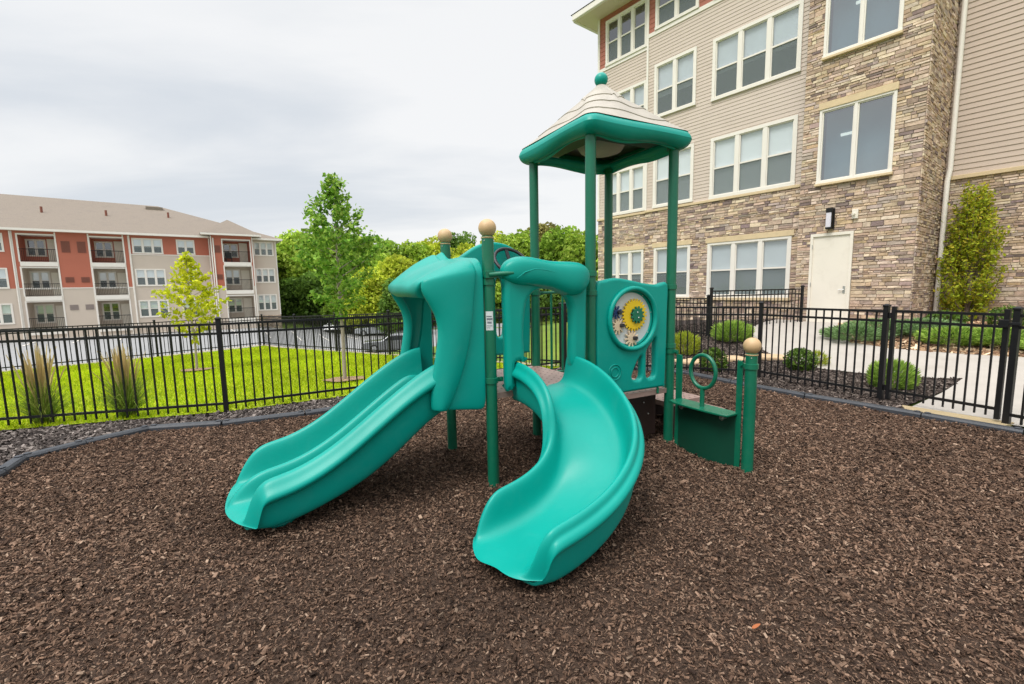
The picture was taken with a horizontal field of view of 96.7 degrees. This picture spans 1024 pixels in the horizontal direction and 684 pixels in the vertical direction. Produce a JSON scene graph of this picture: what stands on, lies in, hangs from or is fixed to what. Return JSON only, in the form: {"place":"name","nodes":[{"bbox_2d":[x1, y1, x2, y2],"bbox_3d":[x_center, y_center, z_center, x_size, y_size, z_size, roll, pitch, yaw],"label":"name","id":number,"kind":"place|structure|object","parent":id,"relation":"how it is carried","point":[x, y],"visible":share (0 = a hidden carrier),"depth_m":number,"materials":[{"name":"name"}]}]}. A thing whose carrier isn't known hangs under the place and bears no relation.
{"place":"outdoors","nodes":[
{"label":"outdoors","id":0,"kind":"place"},
{"bbox_2d":[68,343,182,417],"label":"ornamental grass","id":1,"kind":"object","parent":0,"point":[119,397],"depth_m":5.87,"materials":[{"name":"green plant"}]},
{"bbox_2d":[46,326,266,338],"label":"pavement","id":2,"kind":"structure","parent":0,"point":[124,334],"depth_m":41.06,"materials":[{"name":"concrete"}]},
{"bbox_2d":[0,323,501,371],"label":"parking lot","id":3,"kind":"structure","parent":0,"point":[245,338],"depth_m":35.08,"materials":[{"name":"grey asphalt"}]},
{"bbox_2d":[323,320,347,331],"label":"parked car","id":4,"kind":"object","parent":3,"relation":"on","point":[332,325],"visible":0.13,"depth_m":52.49,"materials":[{"name":"white paint"}]},
{"bbox_2d":[355,326,396,335],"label":"parked car","id":5,"kind":"object","parent":3,"relation":"on","point":[373,329],"visible":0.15,"depth_m":50.72,"materials":[{"name":"silver metal"}]},
{"bbox_2d":[364,332,402,352],"bbox_3d":[-10.017,-0.006,37.832,4.706,1.472,3.021,-3,7,-12],"label":"parked car","id":6,"kind":"object","parent":3,"relation":"on","point":[374,347],"visible":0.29,"depth_m":36.87,"materials":[{"name":"grey paint"}]},
{"bbox_2d":[0,345,558,429],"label":"lawn","id":7,"kind":"structure","parent":0,"point":[181,395],"depth_m":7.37,"materials":[{"name":"plant"}]},
{"bbox_2d":[1,344,103,424],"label":"ornamental grass","id":8,"kind":"object","parent":7,"relation":"on","point":[43,390],"depth_m":5.64,"materials":[{"name":"plant"}]},
{"bbox_2d":[181,367,215,370],"bbox_3d":[-7.499,0.650,10.766,0.757,0.027,0.601,-1,7,0],"label":"mulch ring","id":9,"kind":"object","parent":7,"relation":"on","point":[197,369],"visible":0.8,"depth_m":10.79,"materials":[{"name":"brown wood"}]},
{"bbox_2d":[151,251,231,368],"bbox_3d":[-7.432,-0.674,10.611,1.508,2.865,1.737,-1,7,0],"label":"young tree","id":10,"kind":"object","parent":9,"relation":"in","point":[189,262],"visible":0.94,"depth_m":10.48,"materials":[{"name":"green plant"}]},
{"bbox_2d":[7,344,556,370],"bbox_3d":[-9.242,1.169,6.924,14.372,0.516,18.248,3,8,34],"label":"lawn edging","id":11,"kind":"object","parent":7,"relation":"on","point":[282,347],"visible":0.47,"depth_m":15.19,"materials":[{"name":"concrete"}]},
{"bbox_2d":[290,172,389,378],"bbox_3d":[-3.032,-1.099,8.107,1.470,3.747,1.335,3,8,34],"label":"young tree","id":12,"kind":"object","parent":7,"relation":"on","point":[339,211],"visible":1,"depth_m":7.92,"materials":[{"name":"green plant"}]},
{"bbox_2d":[326,376,363,381],"bbox_3d":[-3.044,0.671,8.246,0.767,0.028,0.601,-1,7,0],"label":"mulch ring","id":13,"kind":"object","parent":7,"relation":"on","point":[336,379],"visible":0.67,"depth_m":8.24,"materials":[{"name":"brown wood"}]},
{"bbox_2d":[0,366,564,465],"bbox_3d":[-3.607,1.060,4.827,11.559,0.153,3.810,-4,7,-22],"label":"loose bed mulch","id":14,"kind":"object","parent":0,"point":[51,436],"visible":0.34,"depth_m":5.35,"materials":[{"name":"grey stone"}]},
{"bbox_2d":[0,0,597,251],"label":"sky","id":15,"kind":"structure","parent":0,"point":[235,111],"materials":[{"name":"white"}]},
{"bbox_2d":[0,370,1023,683],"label":"playground mulch","id":16,"kind":"object","parent":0,"point":[492,635],"visible":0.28,"depth_m":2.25,"materials":[{"name":"brown wood"}]},
{"bbox_2d":[0,469,6,479],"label":"edging timber","id":17,"kind":"object","parent":16,"relation":"on","point":[2,472],"visible":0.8,"depth_m":3.93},
{"bbox_2d":[0,455,27,474],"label":"edging timber","id":18,"kind":"object","parent":16,"relation":"on","point":[14,462],"visible":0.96,"depth_m":4.12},
{"bbox_2d":[21,440,85,460],"bbox_3d":[-4.543,1.086,4.519,0.100,0.108,0.460,2,7,25],"label":"edging timber","id":19,"kind":"object","parent":16,"relation":"on","point":[42,452],"visible":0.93,"depth_m":4.49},
{"bbox_2d":[84,425,148,443],"bbox_3d":[-4.295,1.028,4.968,0.100,0.108,0.553,3,8,32],"label":"edging timber","id":20,"kind":"object","parent":16,"relation":"on","point":[137,430],"visible":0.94,"depth_m":4.94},
{"bbox_2d":[149,420,222,430],"bbox_3d":[-3.772,0.981,5.276,0.749,0.108,0.100,-2,7,-11],"label":"edging timber","id":21,"kind":"object","parent":16,"relation":"on","point":[172,426],"visible":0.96,"depth_m":5.24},
{"bbox_2d":[222,410,303,426],"bbox_3d":[-2.998,0.936,5.526,0.868,0.108,0.100,-4,7,-24],"label":"edging timber","id":22,"kind":"object","parent":16,"relation":"on","point":[237,421],"visible":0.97,"depth_m":5.47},
{"bbox_2d":[305,406,333,415],"bbox_3d":[-1.767,0.829,6.229,1.959,0.108,0.100,-5,8,-32],"label":"edging timber","id":23,"kind":"object","parent":16,"relation":"on","point":[316,411],"visible":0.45,"depth_m":5.75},
{"bbox_2d":[225,72,761,585],"bbox_3d":[0.329,-0.575,3.478,4.625,3.617,2.364,-5,8,-28],"label":"play structure","id":24,"kind":"object","parent":16,"relation":"on","point":[557,512],"visible":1,"depth_m":3.45,"materials":[{"name":"teal plastic"}]},
{"bbox_2d":[684,370,731,384],"bbox_3d":[3.202,0.585,7.464,0.100,0.108,0.938,-4,7,-25],"label":"edging timber","id":25,"kind":"object","parent":16,"relation":"on","point":[710,377],"visible":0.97,"depth_m":7.41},
{"bbox_2d":[730,380,806,397],"bbox_3d":[3.673,0.681,6.568,0.100,0.108,1.073,-5,8,-30],"label":"edging timber","id":26,"kind":"object","parent":16,"relation":"on","point":[784,391],"visible":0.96,"depth_m":6.36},
{"bbox_2d":[805,393,922,417],"bbox_3d":[4.279,0.782,5.609,0.100,0.108,1.182,-6,8,-34],"label":"edging timber","id":27,"kind":"object","parent":16,"relation":"on","point":[897,411],"visible":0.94,"depth_m":5.48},
{"bbox_2d":[921,412,1023,434],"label":"edging timber","id":28,"kind":"object","parent":16,"relation":"on","point":[942,418],"visible":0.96,"depth_m":4.75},
{"bbox_2d":[0,317,1023,432],"bbox_3d":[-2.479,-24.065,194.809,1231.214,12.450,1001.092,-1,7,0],"label":"ground","id":29,"kind":"structure","parent":0,"point":[548,346],"depth_m":13.31,"materials":[{"name":"green plant"}]},
{"bbox_2d":[0,194,281,339],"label":"apartment building","id":30,"kind":"structure","parent":29,"relation":"on","point":[67,262],"depth_m":41.79,"materials":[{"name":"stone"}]},
{"bbox_2d":[0,233,4,251],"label":"window","id":31,"kind":"structure","parent":30,"relation":"in","point":[1,239],"depth_m":36.64,"materials":[{"name":"clear glass"}]},
{"bbox_2d":[0,268,9,288],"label":"window","id":32,"kind":"structure","parent":30,"relation":"in","point":[4,280],"depth_m":36.90,"materials":[{"name":"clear glass"}]},
{"bbox_2d":[0,303,14,324],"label":"window","id":33,"kind":"structure","parent":30,"relation":"in","point":[8,307],"depth_m":37.15,"materials":[{"name":"clear glass"}]},
{"bbox_2d":[131,238,163,253],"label":"window","id":34,"kind":"structure","parent":30,"relation":"in","point":[139,245],"depth_m":42.01,"materials":[{"name":"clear glass"}]},
{"bbox_2d":[135,269,166,285],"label":"window","id":35,"kind":"structure","parent":30,"relation":"in","point":[144,277],"depth_m":42.36,"materials":[{"name":"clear glass"}]},
{"bbox_2d":[138,300,169,317],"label":"window","id":36,"kind":"structure","parent":30,"relation":"in","point":[147,308],"depth_m":42.59,"materials":[{"name":"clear glass"}]},
{"bbox_2d":[176,239,195,254],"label":"window","id":37,"kind":"structure","parent":30,"relation":"in","point":[181,245],"depth_m":43.66,"materials":[{"name":"clear glass"}]},
{"bbox_2d":[182,299,200,315],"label":"window","id":38,"kind":"structure","parent":30,"relation":"in","point":[183,300],"depth_m":44.15,"materials":[{"name":"clear glass"}]},
{"bbox_2d":[253,242,273,255],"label":"window","id":39,"kind":"structure","parent":30,"relation":"in","point":[259,248],"depth_m":47.57,"materials":[{"name":"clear glass"}]},
{"bbox_2d":[255,268,275,282],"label":"window","id":40,"kind":"structure","parent":30,"relation":"in","point":[263,275],"depth_m":47.88,"materials":[{"name":"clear glass"}]},
{"bbox_2d":[257,294,277,310],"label":"window","id":41,"kind":"structure","parent":30,"relation":"in","point":[266,302],"depth_m":48.20,"materials":[{"name":"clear glass"}]},
{"bbox_2d":[0,303,561,370],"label":"metal fence","id":42,"kind":"object","parent":29,"relation":"on","point":[265,336],"visible":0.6,"depth_m":14.36,"materials":[{"name":"black metal"}]},
{"bbox_2d":[279,276,311,322],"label":"woodland tree","id":43,"kind":"object","parent":29,"relation":"on","point":[288,304],"visible":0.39,"depth_m":54.13,"materials":[{"name":"green plant"}]},
{"bbox_2d":[275,228,326,317],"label":"woodland tree","id":44,"kind":"object","parent":29,"relation":"on","point":[291,267],"visible":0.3,"depth_m":56.78,"materials":[{"name":"green plant"}]},
{"bbox_2d":[289,270,329,324],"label":"woodland tree","id":45,"kind":"object","parent":29,"relation":"on","point":[308,281],"visible":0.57,"depth_m":53.82,"materials":[{"name":"green plant"}]},
{"bbox_2d":[301,227,322,241],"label":"woodland tree","id":46,"kind":"object","parent":29,"relation":"on","point":[303,230],"visible":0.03,"depth_m":63.66,"materials":[{"name":"green plant"}]},
{"bbox_2d":[312,234,371,277],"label":"woodland tree","id":47,"kind":"object","parent":29,"relation":"on","point":[333,253],"visible":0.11,"depth_m":58.43,"materials":[{"name":"green plant"}]},
{"bbox_2d":[320,276,368,332],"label":"woodland tree","id":48,"kind":"object","parent":29,"relation":"on","point":[325,310],"visible":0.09,"depth_m":51.89,"materials":[{"name":"green plant"}]},
{"bbox_2d":[341,266,388,334],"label":"woodland tree","id":49,"kind":"object","parent":29,"relation":"on","point":[372,292],"visible":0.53,"depth_m":50.15,"materials":[{"name":"green plant"}]},
{"bbox_2d":[352,236,388,275],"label":"woodland tree","id":50,"kind":"object","parent":29,"relation":"on","point":[374,263],"visible":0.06,"depth_m":62.19,"materials":[{"name":"green plant"}]},
{"bbox_2d":[370,236,404,260],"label":"woodland tree","id":51,"kind":"object","parent":29,"relation":"on","point":[391,249],"visible":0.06,"depth_m":67.27,"materials":[{"name":"green plant"}]},
{"bbox_2d":[375,277,402,333],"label":"woodland tree","id":52,"kind":"object","parent":29,"relation":"on","point":[390,304],"visible":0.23,"depth_m":48.77,"materials":[{"name":"green plant"}]},
{"bbox_2d":[373,253,417,329],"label":"woodland tree","id":53,"kind":"object","parent":29,"relation":"on","point":[394,265],"visible":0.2,"depth_m":54.87,"materials":[{"name":"green plant"}]},
{"bbox_2d":[395,239,435,261],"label":"woodland tree","id":54,"kind":"object","parent":29,"relation":"on","point":[416,252],"visible":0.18,"depth_m":68.64,"materials":[{"name":"green plant"}]},
{"bbox_2d":[288,303,558,324],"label":"undergrowth","id":55,"kind":"object","parent":29,"relation":"on","point":[498,306],"visible":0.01,"depth_m":64.01,"materials":[{"name":"green plant"}]},
{"bbox_2d":[416,235,457,257],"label":"woodland tree","id":56,"kind":"object","parent":29,"relation":"on","point":[435,246],"visible":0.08,"depth_m":71.17,"materials":[{"name":"green plant"}]},
{"bbox_2d":[0,301,891,425],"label":"metal fence","id":57,"kind":"object","parent":29,"relation":"on","point":[879,391],"visible":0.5,"depth_m":5.98,"materials":[{"name":"black metal"}]},
{"bbox_2d":[883,306,1021,419],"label":"garden gate","id":58,"kind":"structure","parent":57,"relation":"attached to","point":[1006,323],"depth_m":5.17,"materials":[{"name":"black metal"}]},
{"bbox_2d":[450,231,476,255],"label":"woodland tree","id":59,"kind":"object","parent":29,"relation":"on","point":[456,241],"visible":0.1,"depth_m":88.73,"materials":[{"name":"green plant"}]},
{"bbox_2d":[451,241,500,303],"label":"woodland tree","id":60,"kind":"object","parent":29,"relation":"on","point":[459,251],"visible":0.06,"depth_m":67.44,"materials":[{"name":"green plant"}]},
{"bbox_2d":[480,230,507,286],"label":"woodland tree","id":61,"kind":"object","parent":29,"relation":"on","point":[496,235],"visible":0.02,"depth_m":70.86,"materials":[{"name":"green plant"}]},
{"bbox_2d":[495,228,548,304],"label":"woodland tree","id":62,"kind":"object","parent":29,"relation":"on","point":[515,243],"visible":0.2,"depth_m":65.39,"materials":[{"name":"green plant"}]},
{"bbox_2d":[520,221,555,260],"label":"woodland tree","id":63,"kind":"object","parent":29,"relation":"on","point":[543,228],"visible":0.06,"depth_m":69.03,"materials":[{"name":"green plant"}]},
{"bbox_2d":[539,224,578,261],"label":"woodland tree","id":64,"kind":"object","parent":29,"relation":"on","point":[556,237],"visible":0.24,"depth_m":63.40,"materials":[{"name":"green plant"}]},
{"bbox_2d":[540,280,596,323],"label":"woodland tree","id":65,"kind":"object","parent":29,"relation":"on","point":[545,300],"visible":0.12,"depth_m":51.79,"materials":[{"name":"green plant"}]},
{"bbox_2d":[555,229,597,280],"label":"woodland tree","id":66,"kind":"object","parent":29,"relation":"on","point":[574,247],"visible":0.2,"depth_m":58.92,"materials":[{"name":"green plant"}]},
{"bbox_2d":[571,0,1023,322],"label":"apartment building","id":67,"kind":"structure","parent":29,"relation":"on","point":[835,154],"depth_m":11.51,"materials":[{"name":"beige stone"}]},
{"bbox_2d":[605,0,646,66],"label":"window","id":68,"kind":"structure","parent":67,"relation":"in","point":[626,44],"depth_m":15.93,"materials":[{"name":"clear glass"}]},
{"bbox_2d":[612,249,643,282],"bbox_3d":[4.161,-2.520,16.912,0.140,1.730,1.790,-6,8,-38],"label":"window","id":69,"kind":"structure","parent":67,"relation":"in","point":[628,265],"depth_m":16.64,"materials":[{"name":"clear glass"}]},
{"bbox_2d":[613,163,644,215],"bbox_3d":[4.114,-5.479,16.561,0.140,1.610,1.810,-6,8,-38],"label":"window","id":70,"kind":"structure","parent":67,"relation":"in","point":[629,182],"depth_m":16.36,"materials":[{"name":"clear glass"}]},
{"bbox_2d":[617,80,645,108],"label":"window","id":71,"kind":"structure","parent":67,"relation":"in","point":[636,93],"depth_m":15.86,"materials":[{"name":"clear glass"}]},
{"bbox_2d":[653,244,690,296],"bbox_3d":[5.351,-2.347,15.242,0.140,1.730,1.380,-6,8,-38],"label":"window","id":72,"kind":"structure","parent":67,"relation":"in","point":[683,251],"depth_m":15.06,"materials":[{"name":"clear glass"}]},
{"bbox_2d":[652,143,694,208],"bbox_3d":[5.281,-5.393,14.909,0.140,1.780,1.490,-6,8,-38],"label":"window","id":73,"kind":"structure","parent":67,"relation":"in","point":[685,183],"depth_m":14.76,"materials":[{"name":"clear glass"}]},
{"bbox_2d":[654,46,696,116],"bbox_3d":[5.224,-8.243,14.574,0.140,1.700,1.510,-6,8,-38],"label":"window","id":74,"kind":"structure","parent":67,"relation":"in","point":[675,77],"depth_m":14.52,"materials":[{"name":"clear glass"}]},
{"bbox_2d":[654,0,699,30],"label":"window","id":75,"kind":"structure","parent":67,"relation":"in","point":[672,10],"depth_m":14.42,"materials":[{"name":"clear glass"}]},
{"bbox_2d":[705,235,791,297],"bbox_3d":[6.863,-2.142,13.327,0.140,1.710,2.400,-6,8,-38],"label":"window","id":76,"kind":"structure","parent":67,"relation":"in","point":[762,263],"depth_m":13.25,"materials":[{"name":"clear glass"}]},
{"bbox_2d":[708,114,798,199],"bbox_3d":[6.810,-5.171,12.975,0.140,1.790,2.400,-6,8,-38],"label":"window","id":77,"kind":"structure","parent":67,"relation":"in","point":[761,157],"depth_m":12.90,"materials":[{"name":"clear glass"}]},
{"bbox_2d":[711,0,804,101],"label":"window","id":78,"kind":"structure","parent":67,"relation":"in","point":[766,49],"depth_m":12.57,"materials":[{"name":"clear glass"}]},
{"bbox_2d":[806,231,853,322],"bbox_3d":[7.991,-1.492,11.465,0.137,2.470,0.910,-6,8,-38],"label":"door","id":79,"kind":"structure","parent":67,"relation":"in","point":[831,254],"depth_m":11.42,"materials":[{"name":"beige paint"}]},
{"bbox_2d":[815,89,897,183],"bbox_3d":[8.294,-4.813,10.925,0.520,1.780,1.520,-6,8,-38],"label":"window","id":80,"kind":"structure","parent":67,"relation":"in","point":[859,139],"depth_m":10.98,"materials":[{"name":"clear glass"}]},
{"bbox_2d":[822,0,904,57],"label":"window","id":81,"kind":"structure","parent":67,"relation":"in","point":[855,22],"depth_m":10.79,"materials":[{"name":"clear glass"}]},
{"bbox_2d":[902,405,1013,425],"bbox_3d":[4.891,0.847,5.098,0.416,0.034,0.943,-6,8,-34],"label":"gate threshold","id":82,"kind":"object","parent":29,"relation":"on","point":[975,418],"visible":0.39,"depth_m":5.11,"materials":[{"name":"concrete"}]},
{"bbox_2d":[1001,306,1023,424],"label":"metal fence","id":83,"kind":"object","parent":29,"relation":"on","point":[1007,414],"visible":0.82,"depth_m":4.71,"materials":[{"name":"black metal"}]},
{"bbox_2d":[635,319,961,408],"bbox_3d":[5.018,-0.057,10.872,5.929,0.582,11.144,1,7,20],"label":"planting bed","id":84,"kind":"object","parent":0,"point":[727,343],"visible":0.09,"depth_m":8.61,"materials":[{"name":"grey wood"}]},
{"bbox_2d":[674,358,698,364],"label":"sandstone slab","id":85,"kind":"structure","parent":84,"relation":"on","point":[689,361],"depth_m":8.86,"materials":[{"name":"beige stone"}]},
{"bbox_2d":[675,330,700,354],"bbox_3d":[3.720,0.012,9.842,0.743,0.559,0.721,1,7,21],"label":"spreading shrub","id":86,"kind":"object","parent":84,"relation":"on","point":[690,342],"visible":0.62,"depth_m":9.68,"materials":[{"name":"green plant"}]},
{"bbox_2d":[675,295,709,336],"bbox_3d":[3.918,-0.727,12.797,0.072,1.220,3.970,-4,7,-25],"label":"guard rail","id":87,"kind":"object","parent":84,"relation":"on","point":[700,303],"visible":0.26,"depth_m":11.37,"materials":[{"name":"black metal"}]},
{"bbox_2d":[698,347,727,372],"bbox_3d":[3.567,0.318,8.053,0.496,0.469,0.489,2,7,24],"label":"round shrub","id":88,"kind":"object","parent":84,"relation":"on","point":[717,360],"visible":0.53,"depth_m":7.96,"materials":[{"name":"green plant"}]},
{"bbox_2d":[719,355,742,361],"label":"sandstone slab","id":89,"kind":"structure","parent":84,"relation":"on","point":[732,357],"depth_m":8.94,"materials":[{"name":"beige stone"}]},
{"bbox_2d":[710,319,755,341],"bbox_3d":[5.045,-0.263,10.415,0.931,0.530,0.960,5,9,43],"label":"spreading shrub","id":90,"kind":"object","parent":84,"relation":"on","point":[741,328],"visible":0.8,"depth_m":10.23,"materials":[{"name":"green plant"}]},
{"bbox_2d":[709,285,804,336],"bbox_3d":[6.147,-0.708,11.384,2.918,1.365,0.069,-3,7,-17],"label":"guard rail","id":91,"kind":"object","parent":84,"relation":"on","point":[756,295],"visible":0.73,"depth_m":11.30,"materials":[{"name":"black metal"}]},
{"bbox_2d":[761,353,783,360],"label":"sandstone slab","id":92,"kind":"structure","parent":84,"relation":"on","point":[774,357],"depth_m":8.72,"materials":[{"name":"beige stone"}]},
{"bbox_2d":[783,347,818,370],"bbox_3d":[4.998,0.299,7.908,0.517,0.450,0.503,-3,7,-15],"label":"round shrub","id":93,"kind":"object","parent":84,"relation":"on","point":[802,359],"visible":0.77,"depth_m":7.80,"materials":[{"name":"green plant"}]},
{"bbox_2d":[807,349,830,365],"bbox_3d":[5.451,0.278,8.098,0.396,0.308,0.389,-5,8,-31],"label":"spreading shrub","id":94,"kind":"object","parent":84,"relation":"on","point":[824,358],"visible":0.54,"depth_m":8.03,"materials":[{"name":"green plant"}]},
{"bbox_2d":[865,358,921,389],"bbox_3d":[5.468,0.453,6.532,0.636,0.486,0.662,4,9,40],"label":"spreading shrub","id":95,"kind":"object","parent":84,"relation":"on","point":[911,377],"visible":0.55,"depth_m":6.39,"materials":[{"name":"green plant"}]},
{"bbox_2d":[753,320,1023,426],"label":"footpath","id":96,"kind":"structure","parent":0,"point":[982,382],"depth_m":7.43,"materials":[{"name":"concrete"}]},
{"bbox_2d":[841,334,1023,356],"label":"chip bed","id":97,"kind":"object","parent":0,"point":[940,345],"visible":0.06,"depth_m":8.02,"materials":[{"name":"brown wood"}]},
{"bbox_2d":[819,323,898,341],"bbox_3d":[6.953,-0.205,9.187,1.171,0.365,1.199,0,7,11],"label":"spreading juniper","id":98,"kind":"object","parent":97,"relation":"on","point":[843,330],"visible":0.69,"depth_m":9.01,"materials":[{"name":"green plant"}]},
{"bbox_2d":[843,317,918,335],"bbox_3d":[7.566,-0.326,9.353,1.303,0.383,1.352,0,7,12],"label":"spreading juniper","id":99,"kind":"object","parent":97,"relation":"on","point":[872,324],"visible":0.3,"depth_m":9.07,"materials":[{"name":"green plant"}]},
{"bbox_2d":[889,317,969,336],"bbox_3d":[8.104,-0.304,8.881,1.264,0.394,1.305,3,8,29],"label":"spreading juniper","id":100,"kind":"object","parent":97,"relation":"on","point":[923,326],"visible":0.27,"depth_m":8.73,"materials":[{"name":"green plant"}]},
{"bbox_2d":[838,319,1023,356],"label":"loose pale chips","id":101,"kind":"object","parent":97,"relation":"on","point":[944,349],"visible":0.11,"depth_m":8.14,"materials":[{"name":"brown stone"}]},
{"bbox_2d":[923,309,970,325],"bbox_3d":[8.987,-0.457,9.421,0.742,0.440,0.719,1,7,15],"label":"round shrub","id":102,"kind":"object","parent":97,"relation":"on","point":[956,318],"visible":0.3,"depth_m":9.28,"materials":[{"name":"green plant"}]},
{"bbox_2d":[912,326,1000,345],"bbox_3d":[7.948,-0.119,8.136,1.212,0.365,1.163,3,8,32],"label":"spreading juniper","id":103,"kind":"object","parent":97,"relation":"on","point":[934,334],"visible":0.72,"depth_m":8.02,"materials":[{"name":"green plant"}]},
{"bbox_2d":[933,181,1013,319],"bbox_3d":[10.848,-2.097,10.862,1.198,3.458,1.479,1,7,18],"label":"columnar tree","id":104,"kind":"object","parent":97,"relation":"on","point":[977,222],"visible":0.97,"depth_m":10.67,"materials":[{"name":"green plant"}]},
{"bbox_2d":[953,327,1023,346],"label":"spreading juniper","id":105,"kind":"object","parent":97,"relation":"on","point":[989,330],"visible":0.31,"depth_m":7.69,"materials":[{"name":"green plant"}]},
{"bbox_2d":[985,305,1023,325],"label":"round shrub","id":106,"kind":"object","parent":97,"relation":"on","point":[993,310],"visible":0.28,"depth_m":8.79,"materials":[{"name":"green plant"}]},
{"bbox_2d":[1019,336,1023,349],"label":"spreading juniper","id":107,"kind":"object","parent":97,"relation":"on","point":[1021,347],"visible":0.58,"depth_m":7.31,"materials":[{"name":"green plant"}]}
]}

